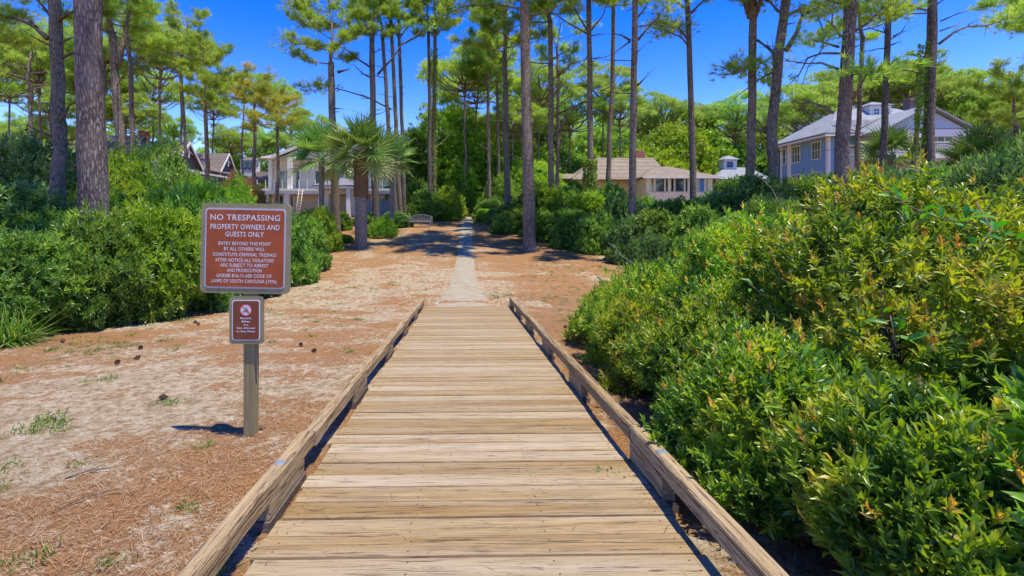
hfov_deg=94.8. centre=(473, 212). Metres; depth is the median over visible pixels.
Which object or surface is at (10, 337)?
spiky plant
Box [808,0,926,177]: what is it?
pine tree
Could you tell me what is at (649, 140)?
distant pine
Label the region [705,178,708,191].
window
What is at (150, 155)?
broadleaf tree
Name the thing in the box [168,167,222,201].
shrub
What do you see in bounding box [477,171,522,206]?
shrub
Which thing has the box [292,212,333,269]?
shrub
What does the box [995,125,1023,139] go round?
broadleaf tree
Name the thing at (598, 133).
distant pine
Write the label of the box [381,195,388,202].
window
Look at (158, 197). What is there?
shrub
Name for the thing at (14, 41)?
pine tree
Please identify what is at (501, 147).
broadleaf tree
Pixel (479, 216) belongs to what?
shrub
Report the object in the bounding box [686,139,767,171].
broadleaf tree
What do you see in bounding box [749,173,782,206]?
dead branch
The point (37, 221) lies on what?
shrub
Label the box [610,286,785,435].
myrtle bush
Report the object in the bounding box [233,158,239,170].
broadleaf tree
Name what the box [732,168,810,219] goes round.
shrub
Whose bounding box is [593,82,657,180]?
distant pine
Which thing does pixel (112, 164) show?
broadleaf tree
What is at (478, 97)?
distant pine
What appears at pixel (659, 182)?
window
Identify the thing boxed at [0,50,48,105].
distant pine
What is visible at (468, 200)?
shrub
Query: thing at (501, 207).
shrub
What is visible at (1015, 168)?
shrub
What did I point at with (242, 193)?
shrub
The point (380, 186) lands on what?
window
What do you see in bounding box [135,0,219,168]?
pine tree
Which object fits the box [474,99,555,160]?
distant pine
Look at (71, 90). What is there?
distant pine
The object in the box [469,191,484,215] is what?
shrub
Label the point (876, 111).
window
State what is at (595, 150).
broadleaf tree
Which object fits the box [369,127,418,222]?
palm tree
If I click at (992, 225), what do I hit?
vine
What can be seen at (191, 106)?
distant pine
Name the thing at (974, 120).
distant pine
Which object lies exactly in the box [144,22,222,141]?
distant pine
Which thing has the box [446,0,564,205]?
pine tree
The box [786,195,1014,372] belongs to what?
myrtle bush
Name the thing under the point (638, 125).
distant pine
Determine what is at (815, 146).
window
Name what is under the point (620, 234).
shrub
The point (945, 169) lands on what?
shrub
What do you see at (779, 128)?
distant pine
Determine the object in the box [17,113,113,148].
distant pine
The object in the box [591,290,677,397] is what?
myrtle bush
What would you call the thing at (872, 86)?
distant pine
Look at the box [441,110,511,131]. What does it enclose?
distant pine
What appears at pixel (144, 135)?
grey roofed house
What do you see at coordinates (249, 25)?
sky
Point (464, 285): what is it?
path
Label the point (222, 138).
distant pine
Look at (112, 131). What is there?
distant pine
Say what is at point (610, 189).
shrub
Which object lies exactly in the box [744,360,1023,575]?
myrtle bush
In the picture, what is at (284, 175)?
door
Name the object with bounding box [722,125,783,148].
distant pine
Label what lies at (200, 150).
distant pine
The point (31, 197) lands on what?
shrub
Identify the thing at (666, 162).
broadleaf tree
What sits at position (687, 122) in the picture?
distant pine
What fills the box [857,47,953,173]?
pine tree
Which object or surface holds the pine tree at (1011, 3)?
on the ground at (502, 264)
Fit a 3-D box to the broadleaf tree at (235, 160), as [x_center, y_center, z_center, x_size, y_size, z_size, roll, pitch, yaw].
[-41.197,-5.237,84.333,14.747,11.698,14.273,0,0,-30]
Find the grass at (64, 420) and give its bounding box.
[0,223,647,575]
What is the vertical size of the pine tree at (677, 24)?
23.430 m
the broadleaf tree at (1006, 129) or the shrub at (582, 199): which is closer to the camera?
the shrub at (582, 199)
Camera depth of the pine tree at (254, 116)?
41.09 m
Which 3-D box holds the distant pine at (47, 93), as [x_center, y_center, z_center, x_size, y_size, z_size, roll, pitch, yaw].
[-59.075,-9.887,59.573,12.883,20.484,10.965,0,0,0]
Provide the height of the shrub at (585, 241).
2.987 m
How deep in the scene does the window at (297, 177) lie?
51.59 m
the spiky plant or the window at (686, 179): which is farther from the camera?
the window at (686, 179)
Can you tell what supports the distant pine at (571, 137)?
on the ground at (502, 264)
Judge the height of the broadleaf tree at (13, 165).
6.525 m
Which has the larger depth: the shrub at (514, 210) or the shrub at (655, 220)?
the shrub at (514, 210)
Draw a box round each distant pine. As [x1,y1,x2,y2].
[0,18,73,154]
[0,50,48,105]
[0,61,67,135]
[0,88,75,149]
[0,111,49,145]
[17,48,127,148]
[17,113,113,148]
[35,5,153,122]
[66,68,152,131]
[68,123,114,150]
[75,92,173,140]
[103,10,212,143]
[107,67,192,141]
[108,107,174,141]
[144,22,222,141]
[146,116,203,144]
[184,82,241,152]
[195,143,240,157]
[201,123,261,157]
[202,71,277,175]
[218,133,280,156]
[243,124,290,170]
[246,77,306,143]
[268,106,311,147]
[270,133,299,150]
[282,106,339,143]
[414,40,516,215]
[415,91,479,150]
[436,66,518,149]
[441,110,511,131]
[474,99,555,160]
[492,77,554,134]
[499,58,586,170]
[521,115,586,151]
[532,84,617,170]
[532,115,570,148]
[547,127,584,153]
[566,116,629,156]
[569,57,640,180]
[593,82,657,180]
[612,106,658,140]
[618,126,671,146]
[625,90,706,139]
[660,115,725,134]
[682,100,742,138]
[698,88,768,148]
[715,129,758,146]
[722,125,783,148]
[738,99,798,144]
[746,80,837,132]
[777,126,793,139]
[779,98,824,134]
[782,65,870,121]
[817,75,898,117]
[820,57,945,105]
[863,63,974,109]
[890,63,987,107]
[922,67,1021,114]
[941,85,1023,129]
[963,83,1023,122]
[963,110,1023,137]
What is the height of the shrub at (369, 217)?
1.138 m
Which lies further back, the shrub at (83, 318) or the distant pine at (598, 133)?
the distant pine at (598, 133)
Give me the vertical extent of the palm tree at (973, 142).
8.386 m
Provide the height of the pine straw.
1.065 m
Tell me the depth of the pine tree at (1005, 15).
24.54 m
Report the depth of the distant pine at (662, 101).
71.70 m
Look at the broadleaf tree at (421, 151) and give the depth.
50.93 m
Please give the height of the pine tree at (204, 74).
15.901 m
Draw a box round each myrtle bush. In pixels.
[561,274,630,349]
[572,254,682,368]
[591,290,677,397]
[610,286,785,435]
[637,310,962,569]
[660,200,893,376]
[664,222,753,303]
[727,146,1023,417]
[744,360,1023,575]
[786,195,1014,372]
[829,361,1023,575]
[921,304,1021,405]
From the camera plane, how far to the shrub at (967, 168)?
12.86 m
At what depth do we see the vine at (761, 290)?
4.04 m
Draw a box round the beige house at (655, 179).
[561,150,723,202]
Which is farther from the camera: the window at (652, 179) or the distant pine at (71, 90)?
the distant pine at (71, 90)
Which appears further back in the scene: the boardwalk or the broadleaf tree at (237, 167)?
the broadleaf tree at (237, 167)
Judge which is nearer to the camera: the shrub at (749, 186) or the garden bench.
the shrub at (749, 186)
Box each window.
[279,196,294,205]
[295,170,299,188]
[315,170,330,183]
[370,174,389,188]
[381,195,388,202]
[651,178,653,191]
[655,178,664,191]
[665,178,668,191]
[670,178,674,191]
[675,178,684,191]
[685,178,687,191]
[696,178,698,191]
[699,178,704,191]
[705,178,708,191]
[727,162,732,167]
[782,148,785,164]
[791,145,799,163]
[792,174,799,180]
[811,140,820,159]
[849,136,854,145]
[873,108,879,114]
[936,137,944,144]
[945,137,952,144]
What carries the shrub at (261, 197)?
on the ground at (502, 264)
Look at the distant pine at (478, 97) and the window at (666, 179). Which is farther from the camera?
the distant pine at (478, 97)
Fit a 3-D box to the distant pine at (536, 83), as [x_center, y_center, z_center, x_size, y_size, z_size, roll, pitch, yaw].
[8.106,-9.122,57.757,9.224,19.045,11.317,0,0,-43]
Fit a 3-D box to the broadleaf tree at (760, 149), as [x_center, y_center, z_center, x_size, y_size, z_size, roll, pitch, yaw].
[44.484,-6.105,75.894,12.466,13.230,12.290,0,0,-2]
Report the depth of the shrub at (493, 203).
43.49 m
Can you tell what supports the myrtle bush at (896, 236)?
on the ground at (502, 264)
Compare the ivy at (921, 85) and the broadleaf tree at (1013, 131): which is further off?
the broadleaf tree at (1013, 131)
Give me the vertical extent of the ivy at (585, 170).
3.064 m
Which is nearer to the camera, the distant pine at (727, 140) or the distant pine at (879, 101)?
the distant pine at (879, 101)
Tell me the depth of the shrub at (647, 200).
29.66 m
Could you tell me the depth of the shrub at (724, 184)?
32.80 m
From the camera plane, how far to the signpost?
4.27 m
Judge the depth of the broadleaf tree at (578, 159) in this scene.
68.07 m
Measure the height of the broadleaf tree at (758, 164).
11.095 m
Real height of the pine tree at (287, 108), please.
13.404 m
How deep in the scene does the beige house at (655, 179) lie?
51.15 m
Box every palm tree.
[282,116,354,210]
[314,109,406,248]
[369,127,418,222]
[849,120,921,173]
[935,115,1022,167]
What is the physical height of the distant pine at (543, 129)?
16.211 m
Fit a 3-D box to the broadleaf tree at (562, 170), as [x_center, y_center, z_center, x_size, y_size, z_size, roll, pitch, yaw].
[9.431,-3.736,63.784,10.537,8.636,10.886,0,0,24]
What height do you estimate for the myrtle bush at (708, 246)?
2.492 m
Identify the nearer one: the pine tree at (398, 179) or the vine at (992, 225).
the vine at (992, 225)
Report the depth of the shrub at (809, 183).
21.76 m
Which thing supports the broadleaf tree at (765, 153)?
on the ground at (502, 264)
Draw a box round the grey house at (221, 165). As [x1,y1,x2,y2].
[107,141,246,186]
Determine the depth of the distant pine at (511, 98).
63.56 m
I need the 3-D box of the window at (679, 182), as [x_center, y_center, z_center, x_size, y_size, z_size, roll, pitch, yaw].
[21.989,-2.898,49.964,1.049,1.504,0.067,0,0,0]
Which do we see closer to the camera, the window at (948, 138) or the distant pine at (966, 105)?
the window at (948, 138)
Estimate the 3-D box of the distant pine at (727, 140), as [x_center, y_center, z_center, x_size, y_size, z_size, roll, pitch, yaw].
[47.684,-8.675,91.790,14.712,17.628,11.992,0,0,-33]
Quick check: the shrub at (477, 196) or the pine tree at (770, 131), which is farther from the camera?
the shrub at (477, 196)
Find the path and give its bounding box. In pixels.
[424,216,490,308]
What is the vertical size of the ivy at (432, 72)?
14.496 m
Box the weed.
[595,465,625,477]
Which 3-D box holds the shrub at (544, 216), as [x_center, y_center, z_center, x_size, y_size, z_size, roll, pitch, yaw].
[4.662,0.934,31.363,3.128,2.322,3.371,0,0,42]
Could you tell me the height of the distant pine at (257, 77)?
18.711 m
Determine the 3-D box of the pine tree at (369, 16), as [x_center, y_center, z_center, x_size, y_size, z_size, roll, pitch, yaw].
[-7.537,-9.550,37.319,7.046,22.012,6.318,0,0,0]
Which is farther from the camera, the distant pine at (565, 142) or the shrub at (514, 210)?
the distant pine at (565, 142)
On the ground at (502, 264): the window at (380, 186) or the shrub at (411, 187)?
the shrub at (411, 187)
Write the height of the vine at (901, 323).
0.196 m
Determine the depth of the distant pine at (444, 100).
59.41 m
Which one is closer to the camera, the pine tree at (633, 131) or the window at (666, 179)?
the pine tree at (633, 131)
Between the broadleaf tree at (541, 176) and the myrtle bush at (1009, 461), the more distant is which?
the broadleaf tree at (541, 176)
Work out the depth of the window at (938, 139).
43.14 m
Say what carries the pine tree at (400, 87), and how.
on the ground at (502, 264)
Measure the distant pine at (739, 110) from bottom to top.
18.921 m
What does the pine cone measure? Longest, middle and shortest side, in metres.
0.097 x 0.075 x 0.075 m
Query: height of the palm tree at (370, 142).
8.690 m
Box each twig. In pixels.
[50,489,117,511]
[65,463,114,478]
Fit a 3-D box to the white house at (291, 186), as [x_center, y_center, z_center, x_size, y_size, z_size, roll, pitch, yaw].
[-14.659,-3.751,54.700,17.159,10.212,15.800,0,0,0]
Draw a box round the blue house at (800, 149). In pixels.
[778,98,976,182]
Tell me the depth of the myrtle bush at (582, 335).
8.60 m
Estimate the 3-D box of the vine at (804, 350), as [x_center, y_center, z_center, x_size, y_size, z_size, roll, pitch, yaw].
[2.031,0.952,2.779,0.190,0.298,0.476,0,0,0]
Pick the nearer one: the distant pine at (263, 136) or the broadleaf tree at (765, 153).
the broadleaf tree at (765, 153)
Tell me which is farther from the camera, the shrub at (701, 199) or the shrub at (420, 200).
the shrub at (420, 200)
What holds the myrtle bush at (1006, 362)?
on the ground at (502, 264)
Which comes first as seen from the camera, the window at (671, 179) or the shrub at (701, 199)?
the shrub at (701, 199)
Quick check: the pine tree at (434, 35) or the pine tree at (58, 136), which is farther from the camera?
the pine tree at (434, 35)
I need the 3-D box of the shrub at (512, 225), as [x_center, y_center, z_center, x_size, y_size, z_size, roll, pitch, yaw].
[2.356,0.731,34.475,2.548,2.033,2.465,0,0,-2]
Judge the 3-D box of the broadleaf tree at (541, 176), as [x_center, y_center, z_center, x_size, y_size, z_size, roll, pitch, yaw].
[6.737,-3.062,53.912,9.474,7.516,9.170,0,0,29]
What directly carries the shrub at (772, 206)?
on the ground at (502, 264)
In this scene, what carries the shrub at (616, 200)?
on the ground at (502, 264)
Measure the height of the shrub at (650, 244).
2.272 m
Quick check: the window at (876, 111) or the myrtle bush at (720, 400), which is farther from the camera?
the window at (876, 111)
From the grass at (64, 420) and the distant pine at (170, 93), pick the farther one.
the distant pine at (170, 93)
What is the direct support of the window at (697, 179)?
in the beige house at (655, 179)
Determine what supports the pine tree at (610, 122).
on the ground at (502, 264)
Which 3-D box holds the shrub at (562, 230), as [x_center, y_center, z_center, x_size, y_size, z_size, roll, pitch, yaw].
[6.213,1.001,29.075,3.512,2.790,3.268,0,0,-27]
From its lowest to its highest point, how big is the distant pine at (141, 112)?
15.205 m
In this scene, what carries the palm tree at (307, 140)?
on the ground at (502, 264)
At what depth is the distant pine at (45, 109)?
69.28 m
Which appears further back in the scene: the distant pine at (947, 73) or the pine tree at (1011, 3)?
the distant pine at (947, 73)
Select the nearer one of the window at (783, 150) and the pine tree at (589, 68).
the pine tree at (589, 68)
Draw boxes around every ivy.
[431,48,438,200]
[582,159,598,191]
[737,174,755,190]
[912,41,930,159]
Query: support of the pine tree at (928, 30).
on the ground at (502, 264)
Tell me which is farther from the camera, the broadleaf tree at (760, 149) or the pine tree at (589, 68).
the broadleaf tree at (760, 149)
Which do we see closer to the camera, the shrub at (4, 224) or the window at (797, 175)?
the shrub at (4, 224)
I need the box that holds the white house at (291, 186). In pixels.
[257,130,419,216]
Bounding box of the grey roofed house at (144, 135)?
[107,131,150,141]
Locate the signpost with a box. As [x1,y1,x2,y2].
[200,203,291,437]
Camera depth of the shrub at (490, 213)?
38.63 m
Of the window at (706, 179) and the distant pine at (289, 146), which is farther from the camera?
the distant pine at (289, 146)
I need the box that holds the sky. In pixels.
[0,0,1023,161]
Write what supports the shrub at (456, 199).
on the ground at (502, 264)
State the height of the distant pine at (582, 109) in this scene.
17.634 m
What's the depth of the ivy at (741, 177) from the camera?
23.90 m
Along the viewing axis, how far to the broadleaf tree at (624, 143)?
70.22 m
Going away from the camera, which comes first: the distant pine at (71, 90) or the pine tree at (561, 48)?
the pine tree at (561, 48)
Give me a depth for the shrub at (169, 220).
11.61 m
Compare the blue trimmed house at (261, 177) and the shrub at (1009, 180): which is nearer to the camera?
the shrub at (1009, 180)
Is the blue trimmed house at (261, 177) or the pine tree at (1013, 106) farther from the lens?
the blue trimmed house at (261, 177)
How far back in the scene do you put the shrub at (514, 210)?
35.24 m
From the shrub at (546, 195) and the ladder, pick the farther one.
the ladder
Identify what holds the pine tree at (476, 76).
on the ground at (502, 264)
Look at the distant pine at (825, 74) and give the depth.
62.08 m
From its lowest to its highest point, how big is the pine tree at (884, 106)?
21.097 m
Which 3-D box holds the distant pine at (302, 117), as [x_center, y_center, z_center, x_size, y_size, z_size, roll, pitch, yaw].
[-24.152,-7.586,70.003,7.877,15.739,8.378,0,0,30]
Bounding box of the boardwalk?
[177,297,788,575]
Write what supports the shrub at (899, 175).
on the ground at (502, 264)
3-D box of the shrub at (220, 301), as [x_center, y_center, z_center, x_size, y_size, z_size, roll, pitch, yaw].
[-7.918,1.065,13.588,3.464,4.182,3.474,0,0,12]
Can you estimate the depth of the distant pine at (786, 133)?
93.30 m
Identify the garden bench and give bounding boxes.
[408,214,431,226]
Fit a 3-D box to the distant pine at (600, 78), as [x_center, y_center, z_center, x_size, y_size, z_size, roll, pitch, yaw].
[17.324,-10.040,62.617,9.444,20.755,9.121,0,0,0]
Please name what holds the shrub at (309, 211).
on the ground at (502, 264)
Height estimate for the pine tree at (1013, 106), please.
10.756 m
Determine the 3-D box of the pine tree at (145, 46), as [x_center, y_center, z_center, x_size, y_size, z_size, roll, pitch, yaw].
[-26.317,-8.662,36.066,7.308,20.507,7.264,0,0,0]
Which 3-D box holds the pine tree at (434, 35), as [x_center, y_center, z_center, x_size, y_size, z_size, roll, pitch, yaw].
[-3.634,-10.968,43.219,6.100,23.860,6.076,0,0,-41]
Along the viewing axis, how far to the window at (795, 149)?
48.23 m
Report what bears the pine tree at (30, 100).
on the ground at (502, 264)
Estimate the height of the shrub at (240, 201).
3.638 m
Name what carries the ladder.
on the ground at (502, 264)
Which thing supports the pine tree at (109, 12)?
on the ground at (502, 264)
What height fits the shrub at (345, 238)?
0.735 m
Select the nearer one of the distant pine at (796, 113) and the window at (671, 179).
the window at (671, 179)
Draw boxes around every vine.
[741,277,783,319]
[779,343,839,396]
[865,307,929,346]
[874,180,994,227]
[963,202,1023,250]
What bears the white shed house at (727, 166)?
on the ground at (502, 264)
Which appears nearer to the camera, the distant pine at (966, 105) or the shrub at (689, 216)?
the shrub at (689, 216)
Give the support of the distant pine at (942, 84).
on the ground at (502, 264)
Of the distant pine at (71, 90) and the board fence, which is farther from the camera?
the distant pine at (71, 90)
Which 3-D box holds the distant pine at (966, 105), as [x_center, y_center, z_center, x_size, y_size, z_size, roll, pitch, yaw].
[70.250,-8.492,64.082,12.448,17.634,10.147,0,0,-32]
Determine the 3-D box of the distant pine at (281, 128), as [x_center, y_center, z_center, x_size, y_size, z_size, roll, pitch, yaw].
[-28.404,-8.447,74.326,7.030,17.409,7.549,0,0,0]
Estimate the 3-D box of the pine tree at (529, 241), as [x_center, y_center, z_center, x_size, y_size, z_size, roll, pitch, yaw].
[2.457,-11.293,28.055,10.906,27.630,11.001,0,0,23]
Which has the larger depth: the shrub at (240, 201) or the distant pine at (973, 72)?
the distant pine at (973, 72)
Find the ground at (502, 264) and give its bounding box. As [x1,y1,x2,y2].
[0,216,967,575]
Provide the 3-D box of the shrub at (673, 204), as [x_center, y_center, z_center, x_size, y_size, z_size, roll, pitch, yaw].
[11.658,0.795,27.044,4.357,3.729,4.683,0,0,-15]
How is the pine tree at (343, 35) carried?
on the ground at (502, 264)
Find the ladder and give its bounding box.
[295,189,302,213]
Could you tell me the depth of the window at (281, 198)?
51.59 m
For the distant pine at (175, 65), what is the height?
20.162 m
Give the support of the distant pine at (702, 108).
on the ground at (502, 264)
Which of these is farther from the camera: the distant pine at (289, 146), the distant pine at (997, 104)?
the distant pine at (289, 146)
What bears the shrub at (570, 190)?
on the ground at (502, 264)
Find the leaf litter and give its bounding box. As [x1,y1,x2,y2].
[626,386,865,575]
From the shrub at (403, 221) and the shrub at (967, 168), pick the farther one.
the shrub at (403, 221)
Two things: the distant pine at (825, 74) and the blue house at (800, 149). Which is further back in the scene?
the distant pine at (825, 74)
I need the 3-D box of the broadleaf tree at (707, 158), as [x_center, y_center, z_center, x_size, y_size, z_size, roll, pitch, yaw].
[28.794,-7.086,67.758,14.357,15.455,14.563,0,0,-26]
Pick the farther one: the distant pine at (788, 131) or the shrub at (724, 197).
the distant pine at (788, 131)
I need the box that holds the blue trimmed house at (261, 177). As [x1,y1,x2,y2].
[239,157,267,187]
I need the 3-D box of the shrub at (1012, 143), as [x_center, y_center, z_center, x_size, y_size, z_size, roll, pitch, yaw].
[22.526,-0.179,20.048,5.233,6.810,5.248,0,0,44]
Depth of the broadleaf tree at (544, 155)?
60.12 m
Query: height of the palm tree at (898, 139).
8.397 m
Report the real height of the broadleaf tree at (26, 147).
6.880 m
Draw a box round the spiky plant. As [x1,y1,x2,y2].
[0,293,73,348]
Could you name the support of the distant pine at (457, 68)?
on the ground at (502, 264)
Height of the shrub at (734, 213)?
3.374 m
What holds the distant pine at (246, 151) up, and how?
on the ground at (502, 264)
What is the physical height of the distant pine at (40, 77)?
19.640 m
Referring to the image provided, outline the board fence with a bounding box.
[367,198,389,216]
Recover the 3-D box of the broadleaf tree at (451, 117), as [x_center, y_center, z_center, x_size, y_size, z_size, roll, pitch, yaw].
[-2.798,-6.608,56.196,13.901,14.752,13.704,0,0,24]
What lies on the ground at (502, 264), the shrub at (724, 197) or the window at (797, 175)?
the shrub at (724, 197)
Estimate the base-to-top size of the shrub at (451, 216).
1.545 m
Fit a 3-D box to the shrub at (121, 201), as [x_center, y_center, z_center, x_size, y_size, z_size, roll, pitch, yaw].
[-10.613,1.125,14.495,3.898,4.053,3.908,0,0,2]
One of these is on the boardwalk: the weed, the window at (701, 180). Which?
the weed
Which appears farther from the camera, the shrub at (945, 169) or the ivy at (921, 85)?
the ivy at (921, 85)
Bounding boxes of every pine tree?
[0,0,65,137]
[0,0,135,207]
[0,23,75,165]
[61,0,166,174]
[73,0,109,231]
[103,0,190,153]
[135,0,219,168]
[165,30,249,183]
[210,59,301,184]
[251,83,307,203]
[269,0,381,231]
[335,0,417,218]
[342,0,422,222]
[372,0,413,217]
[377,0,437,213]
[401,0,460,207]
[403,0,466,192]
[418,0,595,251]
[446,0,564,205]
[460,3,521,207]
[470,38,520,190]
[509,0,601,186]
[515,13,602,187]
[529,0,626,188]
[579,0,704,238]
[591,0,648,183]
[638,0,714,201]
[707,0,799,176]
[710,0,842,193]
[771,0,939,262]
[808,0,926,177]
[855,0,925,168]
[857,0,1023,167]
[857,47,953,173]
[866,0,930,173]
[950,53,1023,145]
[965,0,1023,67]
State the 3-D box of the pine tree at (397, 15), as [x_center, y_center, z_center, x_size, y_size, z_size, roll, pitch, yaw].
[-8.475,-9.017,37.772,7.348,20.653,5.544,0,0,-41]
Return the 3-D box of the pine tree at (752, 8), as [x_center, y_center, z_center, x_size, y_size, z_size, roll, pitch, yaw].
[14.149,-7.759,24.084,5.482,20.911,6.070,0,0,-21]
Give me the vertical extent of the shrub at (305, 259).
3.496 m
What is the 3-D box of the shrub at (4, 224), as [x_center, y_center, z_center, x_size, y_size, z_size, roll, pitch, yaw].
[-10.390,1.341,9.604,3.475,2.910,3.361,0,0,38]
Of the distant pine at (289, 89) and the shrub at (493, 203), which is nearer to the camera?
the shrub at (493, 203)
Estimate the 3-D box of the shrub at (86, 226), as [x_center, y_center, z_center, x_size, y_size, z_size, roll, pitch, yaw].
[-8.739,1.270,11.194,3.475,3.282,3.361,0,0,28]
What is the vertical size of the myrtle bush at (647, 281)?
1.849 m
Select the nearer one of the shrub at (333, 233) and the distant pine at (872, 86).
the shrub at (333, 233)
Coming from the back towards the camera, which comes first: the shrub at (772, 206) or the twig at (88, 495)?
the shrub at (772, 206)
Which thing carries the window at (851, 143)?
in the blue house at (800, 149)
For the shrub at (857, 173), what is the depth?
19.94 m
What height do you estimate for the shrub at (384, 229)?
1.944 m
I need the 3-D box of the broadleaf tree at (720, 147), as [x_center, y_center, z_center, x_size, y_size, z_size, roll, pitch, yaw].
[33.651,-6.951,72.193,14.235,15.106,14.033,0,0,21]
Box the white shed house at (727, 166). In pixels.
[713,156,767,191]
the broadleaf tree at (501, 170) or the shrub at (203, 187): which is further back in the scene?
the broadleaf tree at (501, 170)
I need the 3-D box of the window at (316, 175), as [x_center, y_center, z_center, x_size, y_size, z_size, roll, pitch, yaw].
[-16.193,-3.554,51.563,2.393,2.102,0.067,0,0,0]
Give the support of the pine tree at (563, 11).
on the ground at (502, 264)
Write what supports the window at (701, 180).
in the beige house at (655, 179)
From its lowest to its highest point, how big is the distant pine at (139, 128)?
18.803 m
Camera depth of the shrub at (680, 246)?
17.11 m
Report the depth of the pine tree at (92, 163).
12.16 m
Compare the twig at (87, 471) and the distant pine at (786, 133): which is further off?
the distant pine at (786, 133)
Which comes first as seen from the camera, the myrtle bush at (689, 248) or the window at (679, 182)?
the myrtle bush at (689, 248)
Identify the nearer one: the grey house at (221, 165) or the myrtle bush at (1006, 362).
the myrtle bush at (1006, 362)
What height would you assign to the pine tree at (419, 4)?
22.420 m
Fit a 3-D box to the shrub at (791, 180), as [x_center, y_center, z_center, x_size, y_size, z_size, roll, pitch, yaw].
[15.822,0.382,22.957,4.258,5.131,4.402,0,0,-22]
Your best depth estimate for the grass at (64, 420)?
5.39 m
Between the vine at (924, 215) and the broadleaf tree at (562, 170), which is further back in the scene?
the broadleaf tree at (562, 170)
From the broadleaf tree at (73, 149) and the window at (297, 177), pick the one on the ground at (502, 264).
the broadleaf tree at (73, 149)
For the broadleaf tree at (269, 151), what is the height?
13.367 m
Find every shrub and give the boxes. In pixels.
[0,171,74,235]
[0,198,81,267]
[0,217,136,333]
[0,219,65,330]
[0,225,104,337]
[35,197,190,331]
[97,196,214,320]
[109,184,155,226]
[142,176,210,209]
[152,178,242,313]
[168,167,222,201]
[174,171,235,203]
[216,195,291,296]
[223,167,268,203]
[224,170,257,203]
[268,201,323,286]
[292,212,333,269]
[299,207,324,227]
[308,202,344,252]
[340,210,353,230]
[341,233,354,242]
[352,212,371,223]
[367,215,398,238]
[382,211,415,227]
[397,181,427,214]
[407,189,446,221]
[427,183,468,220]
[441,205,460,220]
[448,182,472,215]
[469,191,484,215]
[470,198,501,218]
[472,207,488,221]
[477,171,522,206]
[483,208,497,224]
[488,210,521,234]
[490,204,522,223]
[505,188,541,230]
[517,209,556,242]
[519,182,569,237]
[546,178,585,215]
[546,207,590,248]
[563,188,605,227]
[568,208,618,255]
[585,177,627,217]
[596,191,648,238]
[600,210,648,264]
[615,192,672,217]
[623,227,671,276]
[632,205,685,241]
[649,194,701,231]
[662,198,724,254]
[667,216,722,268]
[690,184,758,225]
[693,189,732,205]
[711,173,738,195]
[711,203,755,226]
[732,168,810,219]
[742,192,810,244]
[783,168,814,210]
[795,169,853,219]
[817,159,887,264]
[874,162,942,197]
[899,158,962,280]
[916,144,1014,296]
[940,139,1023,271]
[966,129,1023,164]
[990,173,1023,308]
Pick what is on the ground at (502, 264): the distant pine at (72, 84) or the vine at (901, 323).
the distant pine at (72, 84)
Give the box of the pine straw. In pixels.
[0,293,846,575]
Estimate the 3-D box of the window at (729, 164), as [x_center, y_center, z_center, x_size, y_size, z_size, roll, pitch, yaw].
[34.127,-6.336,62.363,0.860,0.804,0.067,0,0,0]
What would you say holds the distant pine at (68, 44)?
on the ground at (502, 264)
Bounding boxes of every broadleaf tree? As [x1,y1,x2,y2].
[0,120,76,216]
[0,139,48,227]
[12,144,75,181]
[66,136,160,206]
[109,131,192,204]
[231,152,269,196]
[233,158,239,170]
[238,142,281,203]
[383,116,459,197]
[405,93,503,201]
[443,139,513,191]
[460,120,534,164]
[482,161,535,192]
[509,138,562,183]
[510,154,566,188]
[541,158,577,182]
[554,142,598,180]
[563,140,622,180]
[593,127,649,180]
[600,138,689,180]
[628,112,720,174]
[659,118,742,170]
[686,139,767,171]
[731,135,766,166]
[741,148,779,176]
[756,125,793,178]
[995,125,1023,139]
[1002,128,1023,142]
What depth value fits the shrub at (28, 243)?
9.25 m
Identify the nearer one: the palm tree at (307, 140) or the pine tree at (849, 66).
the pine tree at (849, 66)
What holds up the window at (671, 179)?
in the beige house at (655, 179)
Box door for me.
[279,170,286,188]
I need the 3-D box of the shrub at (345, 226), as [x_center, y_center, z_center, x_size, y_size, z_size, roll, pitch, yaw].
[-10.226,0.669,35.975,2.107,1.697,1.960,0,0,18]
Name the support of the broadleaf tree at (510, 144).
on the ground at (502, 264)
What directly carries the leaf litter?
on the ground at (502, 264)
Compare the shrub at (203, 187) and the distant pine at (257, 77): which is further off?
the distant pine at (257, 77)

